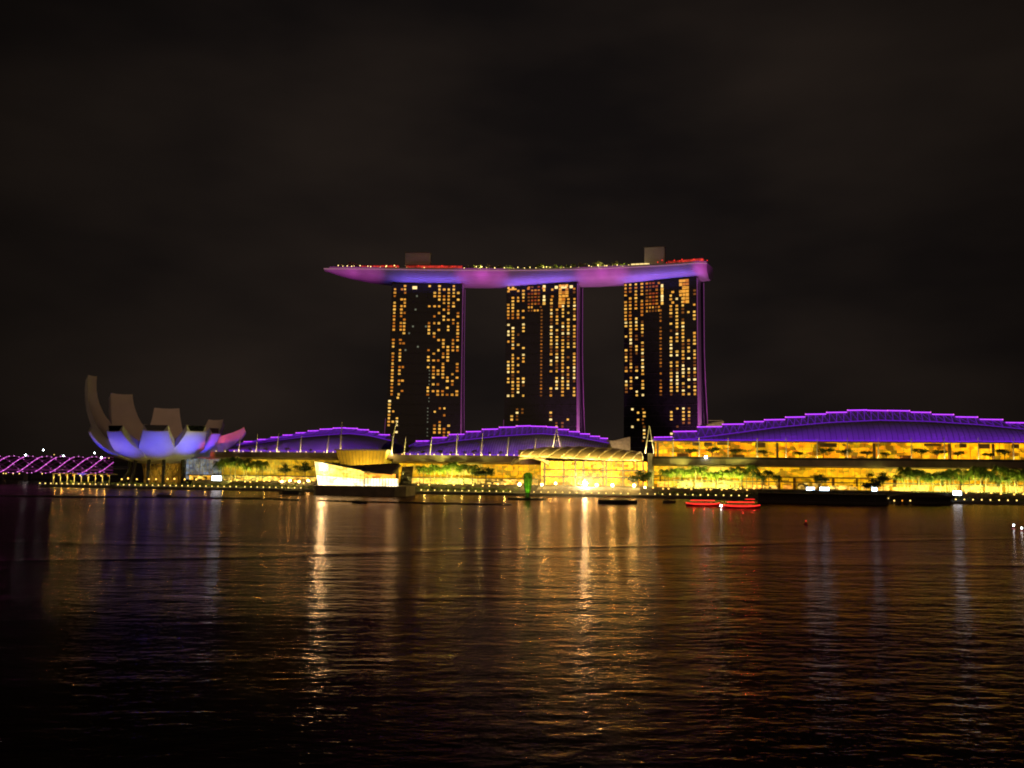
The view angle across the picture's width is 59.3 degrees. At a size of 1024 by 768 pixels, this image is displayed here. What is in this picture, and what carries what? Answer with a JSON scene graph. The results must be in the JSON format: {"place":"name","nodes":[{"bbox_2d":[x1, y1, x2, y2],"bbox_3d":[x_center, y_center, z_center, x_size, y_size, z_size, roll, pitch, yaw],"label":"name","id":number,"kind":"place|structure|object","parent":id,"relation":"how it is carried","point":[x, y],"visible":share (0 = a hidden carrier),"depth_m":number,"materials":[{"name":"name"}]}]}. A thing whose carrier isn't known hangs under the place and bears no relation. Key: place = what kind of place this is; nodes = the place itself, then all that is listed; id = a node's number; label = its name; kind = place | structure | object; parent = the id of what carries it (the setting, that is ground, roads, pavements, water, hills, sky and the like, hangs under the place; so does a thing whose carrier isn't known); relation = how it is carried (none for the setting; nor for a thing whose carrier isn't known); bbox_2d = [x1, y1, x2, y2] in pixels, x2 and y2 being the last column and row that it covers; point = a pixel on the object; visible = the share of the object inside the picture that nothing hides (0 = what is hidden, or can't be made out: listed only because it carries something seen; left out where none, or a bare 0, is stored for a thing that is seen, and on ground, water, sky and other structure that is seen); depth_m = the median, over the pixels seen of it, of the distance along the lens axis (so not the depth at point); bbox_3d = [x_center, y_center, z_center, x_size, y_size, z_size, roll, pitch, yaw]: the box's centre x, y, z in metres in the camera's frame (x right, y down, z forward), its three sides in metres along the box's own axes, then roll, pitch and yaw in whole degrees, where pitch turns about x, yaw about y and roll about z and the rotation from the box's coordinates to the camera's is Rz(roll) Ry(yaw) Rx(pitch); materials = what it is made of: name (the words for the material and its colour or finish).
{"place":"outdoors","nodes":[
{"label":"outdoors","id":0,"kind":"place"},
{"bbox_2d":[0,461,185,478],"bbox_3d":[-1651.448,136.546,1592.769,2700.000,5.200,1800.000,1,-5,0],"label":"ground","id":1,"kind":"structure","parent":0,"point":[119,472],"depth_m":903.76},
{"bbox_2d":[51,480,647,485],"bbox_3d":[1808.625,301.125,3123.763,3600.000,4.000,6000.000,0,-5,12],"label":"ground","id":2,"kind":"structure","parent":0,"point":[190,483],"depth_m":555.12,"materials":[{"name":"black concrete"}]},
{"bbox_2d":[85,375,245,485],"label":"museum","id":3,"kind":"structure","parent":2,"relation":"on","point":[163,446],"depth_m":535.59,"materials":[{"name":"white concrete"}]},
{"bbox_2d":[503,282,585,464],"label":"hotel tower","id":4,"kind":"structure","parent":2,"relation":"on","point":[544,359],"depth_m":852.71,"materials":[{"name":"black glass"}]},
{"bbox_2d":[507,284,575,427],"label":"small windows","id":5,"kind":"structure","parent":4,"relation":"in","point":[560,289],"depth_m":852.36,"materials":[{"name":"glass"}]},
{"bbox_2d":[624,277,707,471],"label":"hotel tower","id":6,"kind":"structure","parent":2,"relation":"on","point":[664,368],"depth_m":826.57,"materials":[{"name":"black glass"}]},
{"bbox_2d":[324,261,712,287],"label":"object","id":7,"kind":"structure","parent":6,"relation":"on","point":[603,276],"depth_m":853.72,"materials":[{"name":"purple metal"}]},
{"bbox_2d":[359,265,399,266],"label":"rooftop bar","id":8,"kind":"object","parent":7,"relation":"on","point":[379,265],"visible":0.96,"depth_m":865.87,"materials":[{"name":"metal"}]},
{"bbox_2d":[405,252,431,267],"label":"lift overrun","id":9,"kind":"object","parent":7,"relation":"on","point":[417,258],"visible":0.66,"depth_m":872.47,"materials":[{"name":"concrete"}]},
{"bbox_2d":[406,265,462,267],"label":"rooftop bar","id":10,"kind":"object","parent":7,"relation":"on","point":[435,266],"visible":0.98,"depth_m":860.77,"materials":[{"name":"metal"}]},
{"bbox_2d":[644,246,665,263],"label":"lift overrun","id":11,"kind":"object","parent":7,"relation":"on","point":[653,255],"visible":0.69,"depth_m":844.96,"materials":[{"name":"concrete"}]},
{"bbox_2d":[667,258,704,262],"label":"rooftop bar","id":12,"kind":"object","parent":7,"relation":"on","point":[685,260],"visible":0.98,"depth_m":823.46,"materials":[{"name":"metal"}]},
{"bbox_2d":[624,279,695,441],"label":"small windows","id":13,"kind":"structure","parent":6,"relation":"in","point":[687,280],"depth_m":827.14,"materials":[{"name":"glass"}]},
{"bbox_2d":[315,461,413,485],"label":"crystal pavilion","id":14,"kind":"structure","parent":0,"point":[350,475],"depth_m":442.92,"materials":[{"name":"glass"}]},
{"bbox_2d":[315,462,364,485],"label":"window","id":15,"kind":"structure","parent":14,"relation":"in","point":[333,471],"depth_m":443.28,"materials":[{"name":"glass"}]},
{"bbox_2d":[317,475,363,485],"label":"window","id":16,"kind":"structure","parent":14,"relation":"in","point":[337,480],"depth_m":443.39,"materials":[{"name":"white glass"}]},
{"bbox_2d":[365,474,394,478],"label":"window","id":17,"kind":"structure","parent":14,"relation":"in","point":[379,476],"depth_m":441.01,"materials":[{"name":"yellow glass"}]},
{"bbox_2d":[364,478,397,485],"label":"window","id":18,"kind":"structure","parent":14,"relation":"in","point":[367,481],"depth_m":440.58,"materials":[{"name":"glass"}]},
{"bbox_2d":[384,282,464,448],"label":"hotel tower","id":19,"kind":"structure","parent":0,"point":[425,396],"depth_m":854.82,"materials":[{"name":"black glass"}]},
{"bbox_2d":[387,285,458,436],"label":"small windows","id":20,"kind":"structure","parent":19,"relation":"in","point":[453,285],"depth_m":855.69,"materials":[{"name":"glass"}]},
{"bbox_2d":[0,457,1023,767],"bbox_3d":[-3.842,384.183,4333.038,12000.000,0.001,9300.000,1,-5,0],"label":"water","id":21,"kind":"structure","parent":0,"point":[260,629],"depth_m":94.36,"materials":[{"name":"black liquid"}]},
{"bbox_2d":[0,456,113,483],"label":"helix bridge","id":22,"kind":"structure","parent":21,"relation":"in","point":[50,469],"depth_m":571.87,"materials":[{"name":"metal"}]},
{"bbox_2d":[0,465,132,479],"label":"road bridge","id":23,"kind":"structure","parent":21,"relation":"in","point":[27,476],"depth_m":659.91,"materials":[{"name":"metal"}]},
{"bbox_2d":[0,495,299,499],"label":"floating boom","id":24,"kind":"object","parent":21,"relation":"on","point":[149,497],"visible":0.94,"depth_m":393.48,"materials":[{"name":"black plastic"}]},
{"bbox_2d":[278,490,305,493],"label":"jetty","id":25,"kind":"object","parent":21,"relation":"in","point":[291,492],"visible":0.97,"depth_m":447.75,"materials":[{"name":"metal"}]},
{"bbox_2d":[314,485,414,496],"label":"platform","id":26,"kind":"structure","parent":21,"relation":"in","point":[390,491],"depth_m":435.69,"materials":[{"name":"concrete"}]},
{"bbox_2d":[318,500,511,504],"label":"floating boom","id":27,"kind":"object","parent":21,"relation":"on","point":[419,502],"visible":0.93,"depth_m":367.56,"materials":[{"name":"black plastic"}]},
{"bbox_2d":[508,495,545,499],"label":"floating platform","id":28,"kind":"structure","parent":21,"relation":"on","point":[520,498],"depth_m":408.70,"materials":[{"name":"metal"}]},
{"bbox_2d":[523,472,531,497],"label":"green column","id":29,"kind":"structure","parent":28,"relation":"on","point":[527,478],"depth_m":410.55,"materials":[{"name":"metal"}]},
{"bbox_2d":[598,496,636,503],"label":"bumboat","id":30,"kind":"object","parent":21,"relation":"on","point":[612,501],"visible":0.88,"depth_m":381.26,"materials":[{"name":"wood"}]},
{"bbox_2d":[686,499,719,505],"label":"bumboat","id":31,"kind":"object","parent":21,"relation":"on","point":[695,503],"visible":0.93,"depth_m":367.99,"materials":[{"name":"red paint"}]},
{"bbox_2d":[720,499,759,507],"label":"bumboat","id":32,"kind":"object","parent":21,"relation":"on","point":[733,505],"visible":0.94,"depth_m":353.20,"materials":[{"name":"red paint"}]},
{"bbox_2d":[756,492,889,504],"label":"jetty","id":33,"kind":"object","parent":21,"relation":"in","point":[826,498],"visible":0.99,"depth_m":401.30,"materials":[{"name":"metal"}]},
{"bbox_2d":[889,493,953,504],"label":"jetty","id":34,"kind":"object","parent":21,"relation":"in","point":[916,498],"visible":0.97,"depth_m":409.38,"materials":[{"name":"metal"}]},
{"bbox_2d":[54,484,998,501],"bbox_3d":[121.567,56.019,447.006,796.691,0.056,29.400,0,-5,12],"label":"promenade","id":35,"kind":"structure","parent":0,"point":[439,491],"depth_m":475.17,"materials":[{"name":"stone"}]},
{"bbox_2d":[51,473,117,484],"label":"pergola","id":36,"kind":"object","parent":35,"relation":"on","point":[87,474],"visible":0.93,"depth_m":521.39,"materials":[{"name":"concrete"}]},
{"bbox_2d":[58,480,120,485],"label":"hedge","id":37,"kind":"object","parent":35,"relation":"on","point":[102,483],"visible":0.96,"depth_m":514.86,"materials":[{"name":"green plant"}]},
{"bbox_2d":[118,481,191,486],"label":"hedge","id":38,"kind":"object","parent":35,"relation":"on","point":[162,485],"visible":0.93,"depth_m":512.38,"materials":[{"name":"green plant"}]},
{"bbox_2d":[190,482,263,487],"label":"hedge","id":39,"kind":"object","parent":35,"relation":"on","point":[220,485],"visible":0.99,"depth_m":503.19,"materials":[{"name":"green plant"}]},
{"bbox_2d":[264,484,312,488],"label":"hedge","id":40,"kind":"object","parent":35,"relation":"on","point":[277,487],"visible":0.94,"depth_m":495.11,"materials":[{"name":"green plant"}]},
{"bbox_2d":[415,486,466,491],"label":"hedge","id":41,"kind":"object","parent":35,"relation":"on","point":[438,488],"visible":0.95,"depth_m":476.91,"materials":[{"name":"green plant"}]},
{"bbox_2d":[467,487,520,492],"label":"hedge","id":42,"kind":"object","parent":35,"relation":"on","point":[498,491],"visible":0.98,"depth_m":470.26,"materials":[{"name":"green plant"}]},
{"bbox_2d":[393,425,654,486],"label":"mall block","id":43,"kind":"structure","parent":35,"relation":"on","point":[526,448],"depth_m":493.56,"materials":[{"name":"purple metal"}]},
{"bbox_2d":[398,463,540,484],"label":"window","id":44,"kind":"structure","parent":43,"relation":"in","point":[501,471],"depth_m":496.27,"materials":[{"name":"yellow glass"}]},
{"bbox_2d":[541,461,646,486],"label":"window","id":45,"kind":"structure","parent":43,"relation":"in","point":[552,464],"depth_m":484.95,"materials":[{"name":"yellow glass"}]},
{"bbox_2d":[536,486,639,494],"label":"plaza steps","id":46,"kind":"structure","parent":35,"relation":"on","point":[589,490],"depth_m":458.36,"materials":[{"name":"stone"}]},
{"bbox_2d":[626,470,651,487],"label":"broad tree","id":47,"kind":"object","parent":35,"relation":"on","point":[638,478],"visible":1,"depth_m":457.49,"materials":[{"name":"green plant"}]},
{"bbox_2d":[655,490,699,495],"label":"hedge","id":48,"kind":"object","parent":35,"relation":"on","point":[672,494],"visible":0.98,"depth_m":450.47,"materials":[{"name":"green plant"}]},
{"bbox_2d":[702,491,755,496],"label":"hedge","id":49,"kind":"object","parent":35,"relation":"on","point":[721,495],"visible":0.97,"depth_m":445.21,"materials":[{"name":"green plant"}]},
{"bbox_2d":[757,488,890,499],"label":"hedge","id":50,"kind":"object","parent":35,"relation":"on","point":[782,491],"visible":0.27,"depth_m":434.88,"materials":[{"name":"green plant"}]},
{"bbox_2d":[860,478,883,493],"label":"broad tree","id":51,"kind":"object","parent":35,"relation":"on","point":[873,484],"visible":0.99,"depth_m":433.94,"materials":[{"name":"green plant"}]},
{"bbox_2d":[954,496,1023,501],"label":"hedge","id":52,"kind":"object","parent":35,"relation":"on","point":[1002,500],"visible":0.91,"depth_m":419.94,"materials":[{"name":"green plant"}]},
{"bbox_2d":[39,484,1023,504],"bbox_3d":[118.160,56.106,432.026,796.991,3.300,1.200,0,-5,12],"label":"quay edge","id":53,"kind":"object","parent":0,"point":[560,495],"visible":0.23,"depth_m":458.32,"materials":[{"name":"concrete"}]},
{"bbox_2d":[192,480,1023,500],"bbox_3d":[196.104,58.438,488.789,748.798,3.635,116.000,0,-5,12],"label":"podium ground","id":54,"kind":"structure","parent":0,"point":[652,491],"depth_m":456.42,"materials":[{"name":"yellow concrete"}]},
{"bbox_2d":[216,457,231,480],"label":"palm tree","id":55,"kind":"object","parent":54,"relation":"on","point":[221,461],"visible":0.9,"depth_m":514.16,"materials":[{"name":"green plant"}]},
{"bbox_2d":[226,457,243,480],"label":"palm tree","id":56,"kind":"object","parent":54,"relation":"on","point":[235,460],"visible":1,"depth_m":511.65,"materials":[{"name":"green plant"}]},
{"bbox_2d":[237,458,252,480],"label":"palm tree","id":57,"kind":"object","parent":54,"relation":"on","point":[247,461],"visible":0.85,"depth_m":514.42,"materials":[{"name":"green plant"}]},
{"bbox_2d":[240,463,252,480],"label":"palm tree","id":58,"kind":"object","parent":54,"relation":"on","point":[246,466],"visible":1,"depth_m":511.51,"materials":[{"name":"green plant"}]},
{"bbox_2d":[248,460,263,480],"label":"palm tree","id":59,"kind":"object","parent":54,"relation":"on","point":[254,463],"visible":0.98,"depth_m":512.38,"materials":[{"name":"green plant"}]},
{"bbox_2d":[256,461,269,480],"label":"palm tree","id":60,"kind":"object","parent":54,"relation":"on","point":[264,463],"visible":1,"depth_m":512.32,"materials":[{"name":"green plant"}]},
{"bbox_2d":[278,463,300,479],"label":"broad tree","id":61,"kind":"object","parent":54,"relation":"on","point":[284,469],"visible":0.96,"depth_m":505.49,"materials":[{"name":"green plant"}]},
{"bbox_2d":[185,421,408,481],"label":"mall block","id":62,"kind":"structure","parent":54,"relation":"on","point":[322,444],"depth_m":529.80,"materials":[{"name":"paint"}]},
{"bbox_2d":[185,459,220,478],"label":"window","id":63,"kind":"structure","parent":62,"relation":"in","point":[193,466],"depth_m":534.70,"materials":[{"name":"glass"}]},
{"bbox_2d":[221,459,338,475],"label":"window","id":64,"kind":"structure","parent":62,"relation":"in","point":[275,465],"depth_m":524.10,"materials":[{"name":"yellow glass"}]},
{"bbox_2d":[297,461,314,481],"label":"broad tree","id":65,"kind":"object","parent":54,"relation":"on","point":[305,467],"visible":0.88,"depth_m":499.14,"materials":[{"name":"green plant"}]},
{"bbox_2d":[334,449,394,478],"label":"theatre box","id":66,"kind":"object","parent":54,"relation":"on","point":[358,456],"visible":0.56,"depth_m":498.77,"materials":[{"name":"concrete"}]},
{"bbox_2d":[427,464,439,483],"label":"palm tree","id":67,"kind":"object","parent":54,"relation":"on","point":[433,467],"visible":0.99,"depth_m":489.26,"materials":[{"name":"green plant"}]},
{"bbox_2d":[445,461,458,483],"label":"palm tree","id":68,"kind":"object","parent":54,"relation":"on","point":[452,464],"visible":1,"depth_m":487.10,"materials":[{"name":"green plant"}]},
{"bbox_2d":[457,464,469,483],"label":"palm tree","id":69,"kind":"object","parent":54,"relation":"on","point":[462,466],"visible":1,"depth_m":485.88,"materials":[{"name":"green plant"}]},
{"bbox_2d":[470,467,485,484],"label":"broad tree","id":70,"kind":"object","parent":54,"relation":"on","point":[478,469],"visible":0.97,"depth_m":483.59,"materials":[{"name":"green plant"}]},
{"bbox_2d":[477,467,494,484],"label":"broad tree","id":71,"kind":"object","parent":54,"relation":"on","point":[489,471],"visible":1,"depth_m":482.04,"materials":[{"name":"green plant"}]},
{"bbox_2d":[658,469,670,479],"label":"palm tree","id":72,"kind":"object","parent":54,"relation":"on","point":[662,472],"visible":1,"depth_m":460.94,"materials":[{"name":"green plant"}]},
{"bbox_2d":[667,468,681,487],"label":"palm tree","id":73,"kind":"object","parent":54,"relation":"on","point":[674,470],"visible":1,"depth_m":459.77,"materials":[{"name":"green plant"}]},
{"bbox_2d":[687,465,702,487],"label":"palm tree","id":74,"kind":"object","parent":54,"relation":"on","point":[694,468],"visible":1,"depth_m":457.81,"materials":[{"name":"green plant"}]},
{"bbox_2d":[696,466,708,487],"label":"palm tree","id":75,"kind":"object","parent":54,"relation":"on","point":[703,469],"visible":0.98,"depth_m":457.96,"materials":[{"name":"green plant"}]},
{"bbox_2d":[716,470,730,488],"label":"palm tree","id":76,"kind":"object","parent":54,"relation":"on","point":[721,472],"visible":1,"depth_m":454.64,"materials":[{"name":"green plant"}]},
{"bbox_2d":[728,466,741,488],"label":"palm tree","id":77,"kind":"object","parent":54,"relation":"on","point":[736,469],"visible":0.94,"depth_m":457.97,"materials":[{"name":"green plant"}]},
{"bbox_2d":[734,471,746,479],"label":"palm tree","id":78,"kind":"object","parent":54,"relation":"on","point":[739,475],"visible":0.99,"depth_m":453.87,"materials":[{"name":"green plant"}]},
{"bbox_2d":[738,468,751,488],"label":"palm tree","id":79,"kind":"object","parent":54,"relation":"on","point":[748,473],"visible":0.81,"depth_m":456.76,"materials":[{"name":"green plant"}]},
{"bbox_2d":[743,464,760,488],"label":"palm tree","id":80,"kind":"object","parent":54,"relation":"on","point":[753,467],"visible":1,"depth_m":452.99,"materials":[{"name":"green plant"}]},
{"bbox_2d":[762,470,775,488],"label":"palm tree","id":81,"kind":"object","parent":54,"relation":"on","point":[767,473],"visible":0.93,"depth_m":452.97,"materials":[{"name":"green plant"}]},
{"bbox_2d":[813,474,829,482],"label":"broad tree","id":82,"kind":"object","parent":54,"relation":"on","point":[819,477],"visible":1,"depth_m":446.43,"materials":[{"name":"green plant"}]},
{"bbox_2d":[652,410,1023,492],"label":"mall block","id":83,"kind":"structure","parent":54,"relation":"on","point":[897,435],"depth_m":465.44,"materials":[{"name":"purple metal"}]},
{"bbox_2d":[816,448,833,457],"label":"terrace tree","id":84,"kind":"object","parent":83,"relation":"on","point":[823,450],"visible":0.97,"depth_m":457.15,"materials":[{"name":"green plant"}]},
{"bbox_2d":[654,466,1022,491],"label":"window","id":85,"kind":"structure","parent":83,"relation":"in","point":[783,472],"depth_m":460.09,"materials":[{"name":"yellow glass"}]},
{"bbox_2d":[655,442,1023,461],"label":"window","id":86,"kind":"structure","parent":83,"relation":"in","point":[808,449],"depth_m":467.62,"materials":[{"name":"yellow glass"}]},
{"bbox_2d":[912,448,929,458],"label":"terrace tree","id":87,"kind":"object","parent":83,"relation":"on","point":[921,451],"visible":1,"depth_m":444.60,"materials":[{"name":"green plant"}]},
{"bbox_2d":[993,449,1014,458],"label":"terrace tree","id":88,"kind":"object","parent":83,"relation":"on","point":[1002,451],"visible":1,"depth_m":438.20,"materials":[{"name":"green plant"}]},
{"bbox_2d":[862,471,890,490],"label":"broad tree","id":89,"kind":"object","parent":54,"relation":"on","point":[883,478],"visible":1,"depth_m":435.99,"materials":[{"name":"green plant"}]},
{"bbox_2d":[895,467,912,490],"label":"palm tree","id":90,"kind":"object","parent":54,"relation":"on","point":[907,469],"visible":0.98,"depth_m":437.03,"materials":[{"name":"green plant"}]},
{"bbox_2d":[899,469,915,491],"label":"palm tree","id":91,"kind":"object","parent":54,"relation":"on","point":[908,474],"visible":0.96,"depth_m":435.56,"materials":[{"name":"green plant"}]},
{"bbox_2d":[911,470,928,491],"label":"palm tree","id":92,"kind":"object","parent":54,"relation":"on","point":[922,474],"visible":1,"depth_m":433.53,"materials":[{"name":"green plant"}]},
{"bbox_2d":[933,471,948,491],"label":"palm tree","id":93,"kind":"object","parent":54,"relation":"on","point":[939,474],"visible":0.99,"depth_m":432.61,"materials":[{"name":"green plant"}]},
{"bbox_2d":[944,468,962,490],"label":"palm tree","id":94,"kind":"object","parent":54,"relation":"on","point":[956,471],"visible":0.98,"depth_m":431.25,"materials":[{"name":"green plant"}]},
{"bbox_2d":[959,469,975,491],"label":"palm tree","id":95,"kind":"object","parent":54,"relation":"on","point":[966,472],"visible":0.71,"depth_m":431.94,"materials":[{"name":"green plant"}]},
{"bbox_2d":[967,468,981,492],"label":"palm tree","id":96,"kind":"object","parent":54,"relation":"on","point":[977,471],"visible":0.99,"depth_m":428.75,"materials":[{"name":"green plant"}]},
{"bbox_2d":[969,466,989,492],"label":"palm tree","id":97,"kind":"object","parent":54,"relation":"on","point":[983,469],"visible":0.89,"depth_m":429.45,"materials":[{"name":"green plant"}]},
{"bbox_2d":[977,471,995,492],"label":"palm tree","id":98,"kind":"object","parent":54,"relation":"on","point":[987,473],"visible":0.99,"depth_m":426.93,"materials":[{"name":"green plant"}]},
{"bbox_2d":[991,465,1010,492],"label":"palm tree","id":99,"kind":"object","parent":54,"relation":"on","point":[996,468],"visible":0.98,"depth_m":426.10,"materials":[{"name":"green plant"}]},
{"bbox_2d":[1001,476,1012,492],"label":"palm tree","id":100,"kind":"object","parent":54,"relation":"on","point":[1006,480],"visible":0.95,"depth_m":426.03,"materials":[{"name":"green plant"}]},
{"bbox_2d":[1001,467,1020,492],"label":"palm tree","id":101,"kind":"object","parent":54,"relation":"on","point":[1011,470],"visible":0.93,"depth_m":426.06,"materials":[{"name":"green plant"}]},
{"bbox_2d":[1008,472,1021,492],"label":"palm tree","id":102,"kind":"object","parent":54,"relation":"on","point":[1018,477],"visible":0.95,"depth_m":424.37,"materials":[{"name":"green plant"}]},
{"bbox_2d":[597,437,629,461],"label":"annex building","id":103,"kind":"structure","parent":0,"point":[623,443],"depth_m":592.87,"materials":[{"name":"stone"}]},
{"bbox_2d":[695,420,723,430],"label":"annex building","id":104,"kind":"structure","parent":0,"point":[716,423],"depth_m":634.03,"materials":[{"name":"stone"}]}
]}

